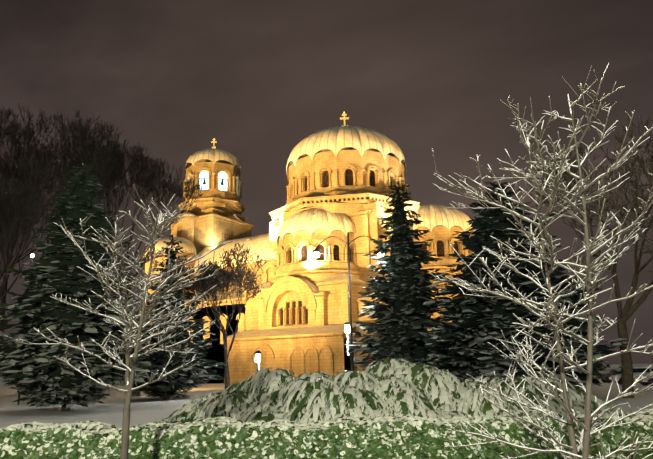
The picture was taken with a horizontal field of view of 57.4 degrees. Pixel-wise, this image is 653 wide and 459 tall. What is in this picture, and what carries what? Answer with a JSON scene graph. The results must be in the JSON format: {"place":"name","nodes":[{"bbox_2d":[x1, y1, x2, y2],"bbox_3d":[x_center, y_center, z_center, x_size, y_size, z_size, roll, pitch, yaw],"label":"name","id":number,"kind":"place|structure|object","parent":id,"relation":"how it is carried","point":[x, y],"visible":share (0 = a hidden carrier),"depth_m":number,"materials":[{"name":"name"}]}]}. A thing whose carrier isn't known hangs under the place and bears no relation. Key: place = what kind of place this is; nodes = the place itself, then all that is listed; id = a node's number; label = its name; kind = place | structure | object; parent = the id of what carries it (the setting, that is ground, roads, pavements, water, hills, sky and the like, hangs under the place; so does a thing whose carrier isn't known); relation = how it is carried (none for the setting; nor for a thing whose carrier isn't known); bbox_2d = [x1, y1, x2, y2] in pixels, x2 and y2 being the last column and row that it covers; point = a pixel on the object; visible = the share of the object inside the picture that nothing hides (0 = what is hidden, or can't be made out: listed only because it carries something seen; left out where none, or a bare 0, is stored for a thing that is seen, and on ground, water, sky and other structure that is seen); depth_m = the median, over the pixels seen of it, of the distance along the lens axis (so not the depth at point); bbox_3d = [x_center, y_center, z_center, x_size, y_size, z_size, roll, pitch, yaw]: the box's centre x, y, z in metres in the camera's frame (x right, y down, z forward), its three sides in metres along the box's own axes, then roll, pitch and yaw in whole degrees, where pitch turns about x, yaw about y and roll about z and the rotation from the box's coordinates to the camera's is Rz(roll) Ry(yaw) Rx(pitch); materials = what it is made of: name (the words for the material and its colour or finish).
{"place":"outdoors","nodes":[
{"label":"outdoors","id":0,"kind":"place"},
{"bbox_2d":[0,364,652,427],"bbox_3d":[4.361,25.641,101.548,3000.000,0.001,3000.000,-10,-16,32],"label":"snow ground","id":1,"kind":"structure","parent":0,"point":[144,408],"depth_m":32.91,"materials":[{"name":"white snow"}]},
{"bbox_2d":[17,257,32,404],"bbox_3d":[-19.983,6.622,39.587,0.114,9.674,0.108,-10,-16,32],"label":"distant lamp pole","id":2,"kind":"object","parent":1,"relation":"on","point":[25,326],"visible":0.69,"depth_m":39.10,"materials":[{"name":"black metal"}]},
{"bbox_2d":[0,159,70,276],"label":"bare tree","id":3,"kind":"object","parent":1,"relation":"on","point":[6,171],"visible":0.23,"depth_m":54.55,"materials":[{"name":"brown plant"}]},
{"bbox_2d":[0,154,73,299],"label":"bare tree","id":4,"kind":"object","parent":1,"relation":"on","point":[13,214],"visible":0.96,"depth_m":43.93,"materials":[{"name":"brown plant"}]},
{"bbox_2d":[0,103,123,347],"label":"bare tree","id":5,"kind":"object","parent":1,"relation":"on","point":[29,135],"visible":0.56,"depth_m":57.09,"materials":[{"name":"brown plant"}]},
{"bbox_2d":[0,162,156,411],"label":"fir","id":6,"kind":"object","parent":1,"relation":"on","point":[46,378],"visible":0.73,"depth_m":30.25,"materials":[{"name":"green plant"}]},
{"bbox_2d":[3,186,232,458],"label":"young tree","id":7,"kind":"object","parent":1,"relation":"on","point":[127,319],"visible":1,"depth_m":9.05,"materials":[{"name":"grey plant"}]},
{"bbox_2d":[44,121,202,395],"bbox_3d":[-18.320,2.995,54.885,12.289,24.335,14.740,-2,-13,3],"label":"bare tree","id":8,"kind":"object","parent":1,"relation":"on","point":[111,156],"visible":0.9,"depth_m":54.23,"materials":[{"name":"brown plant"}]},
{"bbox_2d":[130,234,225,399],"bbox_3d":[-11.101,6.245,43.305,8.463,12.345,7.599,7,-15,-30],"label":"spruce","id":9,"kind":"object","parent":1,"relation":"on","point":[168,386],"visible":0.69,"depth_m":41.72,"materials":[{"name":"green plant"}]},
{"bbox_2d":[159,243,267,388],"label":"dry tree leaves","id":10,"kind":"object","parent":1,"relation":"on","point":[222,278],"visible":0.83,"depth_m":43.62,"materials":[{"name":"brown plant"}]},
{"bbox_2d":[254,350,260,370],"bbox_3d":[-4.684,9.844,40.616,0.517,3.250,0.517,8,-16,-34],"label":"lantern post","id":11,"kind":"object","parent":1,"relation":"on","point":[257,356],"visible":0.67,"depth_m":40.74,"materials":[{"name":"black metal"}]},
{"bbox_2d":[143,112,475,383],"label":"cathedral","id":12,"kind":"structure","parent":1,"relation":"on","point":[295,318],"depth_m":95.25,"materials":[{"name":"stone"}]},
{"bbox_2d":[0,408,652,458],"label":"hedge","id":13,"kind":"object","parent":1,"relation":"on","point":[398,436],"visible":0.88,"depth_m":10.20,"materials":[{"name":"green plant"}]},
{"bbox_2d":[313,232,383,370],"bbox_3d":[1.667,5.743,41.547,5.098,11.400,0.586,-1,-13,0],"label":"street lamp","id":14,"kind":"object","parent":1,"relation":"on","point":[316,254],"visible":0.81,"depth_m":41.93,"materials":[{"name":"black metal"}]},
{"bbox_2d":[152,357,624,423],"bbox_3d":[1.814,5.532,18.633,16.086,3.004,8.441,-1,-13,-1],"label":"cedar shrub","id":15,"kind":"object","parent":1,"relation":"on","point":[388,387],"visible":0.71,"depth_m":16.73,"materials":[{"name":"green plant"}]},
{"bbox_2d":[344,181,451,370],"bbox_3d":[5.236,3.898,41.560,8.493,15.450,8.231,-10,-16,32],"label":"spruce","id":16,"kind":"object","parent":1,"relation":"on","point":[405,310],"visible":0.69,"depth_m":40.54,"materials":[{"name":"green plant"}]},
{"bbox_2d":[406,178,627,388],"bbox_3d":[10.301,3.316,33.922,11.634,12.883,12.196,-10,-16,32],"label":"spruce","id":17,"kind":"object","parent":1,"relation":"on","point":[482,321],"visible":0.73,"depth_m":31.25,"materials":[{"name":"green plant"}]},
{"bbox_2d":[431,63,652,458],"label":"young tree","id":18,"kind":"object","parent":1,"relation":"on","point":[585,434],"visible":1,"depth_m":6.92,"materials":[{"name":"grey plant"}]},
{"bbox_2d":[526,114,652,397],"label":"bare tree","id":19,"kind":"object","parent":1,"relation":"on","point":[626,314],"visible":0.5,"depth_m":34.03,"materials":[{"name":"brown plant"}]},
{"bbox_2d":[568,161,652,287],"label":"bare tree","id":20,"kind":"object","parent":1,"relation":"on","point":[636,199],"visible":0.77,"depth_m":26.61,"materials":[{"name":"brown plant"}]},
{"bbox_2d":[0,0,652,376],"label":"sky","id":21,"kind":"structure","parent":0,"point":[258,78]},
{"bbox_2d":[596,367,639,382],"bbox_3d":[28.616,14.110,57.887,4.350,1.454,1.800,-4,-14,13],"label":"parked car","id":22,"kind":"object","parent":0,"point":[605,376],"visible":0.35,"depth_m":57.38,"materials":[{"name":"grey paint"}]},
{"bbox_2d":[609,367,650,383],"bbox_3d":[27.280,12.834,52.334,4.350,1.454,1.800,-4,-14,13],"label":"parked car","id":23,"kind":"object","parent":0,"point":[637,371],"visible":0.5,"depth_m":51.70,"materials":[{"name":"grey paint"}]},
{"bbox_2d":[634,369,652,385],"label":"parked car","id":24,"kind":"object","parent":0,"point":[648,381],"visible":0.69,"depth_m":47.55,"materials":[{"name":"grey paint"}]}
]}

